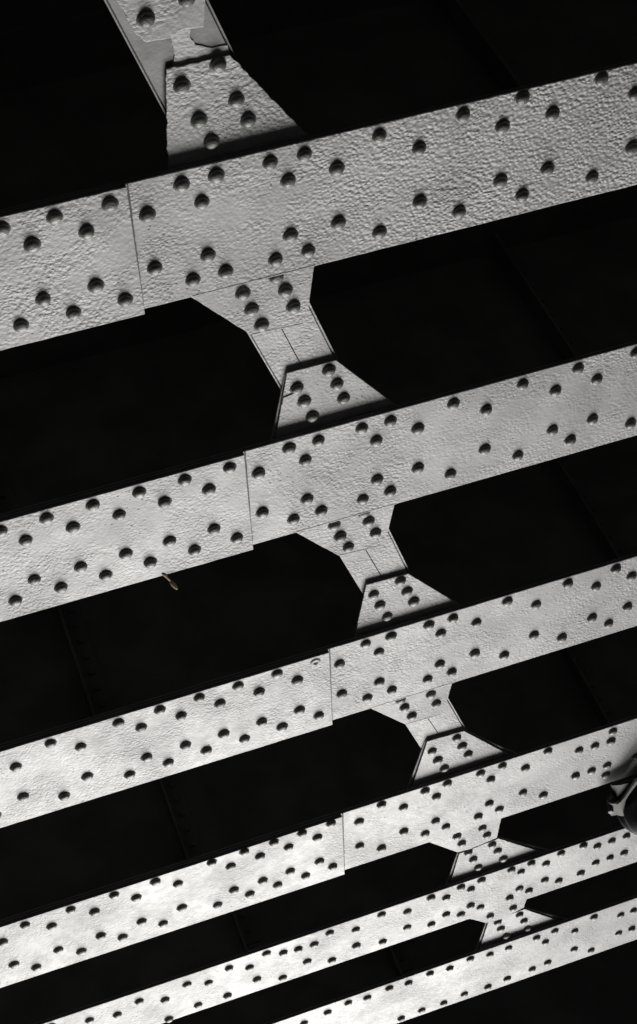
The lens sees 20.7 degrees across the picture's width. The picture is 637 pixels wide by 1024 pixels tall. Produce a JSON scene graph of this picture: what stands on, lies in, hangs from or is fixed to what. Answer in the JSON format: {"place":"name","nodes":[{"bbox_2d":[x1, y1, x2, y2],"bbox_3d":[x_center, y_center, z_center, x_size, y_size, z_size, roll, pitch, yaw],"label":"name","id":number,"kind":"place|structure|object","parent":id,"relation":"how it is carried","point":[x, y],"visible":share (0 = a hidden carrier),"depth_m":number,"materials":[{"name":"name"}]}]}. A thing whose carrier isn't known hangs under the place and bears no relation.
{"place":"outdoors","nodes":[
{"label":"outdoors","id":0,"kind":"place"},
{"bbox_2d":[0,0,106,29],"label":"deck","id":1,"kind":"structure","parent":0,"point":[14,13],"depth_m":6.15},
{"bbox_2d":[0,184,636,621],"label":"bridge girder","id":2,"kind":"object","parent":1,"relation":"attached to","point":[140,448],"visible":1,"depth_m":7.12,"materials":[{"name":"silver metal"}]},
{"bbox_2d":[162,573,176,589],"bbox_3d":[-0.595,0.269,6.924,0.020,0.052,0.100,-35,-40,11],"label":"dry stalk","id":3,"kind":"object","parent":2,"relation":"hanging from","point":[173,584],"visible":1,"depth_m":6.93,"materials":[{"name":"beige plant"}]},
{"bbox_2d":[192,265,397,439],"bbox_3d":[-0.103,-0.613,6.365,0.539,0.139,1.248,-28,-39,3],"label":"lateral brace","id":4,"kind":"object","parent":2,"relation":"attached to","point":[323,386],"visible":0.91,"depth_m":6.38,"materials":[{"name":"silver metal"}]},
{"bbox_2d":[0,0,636,350],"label":"bridge girder","id":5,"kind":"object","parent":1,"relation":"attached to","point":[417,119],"visible":1,"depth_m":6.02,"materials":[{"name":"silver metal"}]},
{"bbox_2d":[104,0,309,169],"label":"lateral brace","id":6,"kind":"object","parent":5,"relation":"attached to","point":[215,100],"visible":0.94,"depth_m":5.39,"materials":[{"name":"silver metal"}]},
{"bbox_2d":[0,435,636,827],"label":"bridge girder","id":7,"kind":"object","parent":1,"relation":"attached to","point":[144,681],"visible":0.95,"depth_m":8.08,"materials":[{"name":"silver metal"}]},
{"bbox_2d":[295,503,461,637],"bbox_3d":[0.236,0.211,7.464,0.539,0.139,1.259,-28,-39,3],"label":"lateral brace","id":8,"kind":"object","parent":7,"relation":"attached to","point":[398,593],"visible":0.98,"depth_m":7.51,"materials":[{"name":"silver metal"}]},
{"bbox_2d":[369,682,517,788],"bbox_3d":[0.587,1.041,8.577,0.615,0.140,1.248,-26,-39,1],"label":"lateral brace","id":9,"kind":"object","parent":7,"relation":"attached to","point":[454,746],"visible":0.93,"depth_m":8.64,"materials":[{"name":"silver metal"}]},
{"bbox_2d":[0,626,636,987],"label":"bridge girder","id":10,"kind":"object","parent":1,"relation":"attached to","point":[92,878],"visible":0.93,"depth_m":9.07,"materials":[{"name":"silver metal"}]},
{"bbox_2d":[606,774,636,834],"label":"floodlight","id":11,"kind":"object","parent":10,"relation":"attached to","point":[621,800],"visible":1,"depth_m":9.47,"materials":[{"name":"paint"}]},
{"bbox_2d":[0,774,636,1023],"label":"bridge girder","id":12,"kind":"object","parent":1,"relation":"attached to","point":[364,908],"visible":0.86,"depth_m":9.81,"materials":[{"name":"silver metal"}]},
{"bbox_2d":[430,819,549,884],"bbox_3d":[0.900,1.795,9.589,0.636,0.141,0.985,-27,-39,2],"label":"lateral brace","id":13,"kind":"object","parent":12,"relation":"attached to","point":[483,848],"visible":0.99,"depth_m":9.64,"materials":[{"name":"silver metal"}]},
{"bbox_2d":[470,899,566,950],"bbox_3d":[1.129,2.370,10.368,0.818,0.162,0.654,-16,-40,-12],"label":"lateral brace","id":14,"kind":"object","parent":12,"relation":"attached to","point":[509,921],"visible":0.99,"depth_m":10.42,"materials":[{"name":"silver metal"}]},
{"bbox_2d":[162,862,636,1023],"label":"bridge girder","id":15,"kind":"object","parent":1,"relation":"attached to","point":[419,975],"visible":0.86,"depth_m":10.68,"materials":[{"name":"silver metal"}]},
{"bbox_2d":[397,939,636,1023],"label":"end wall","id":16,"kind":"structure","parent":0,"point":[599,988],"depth_m":12.05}
]}

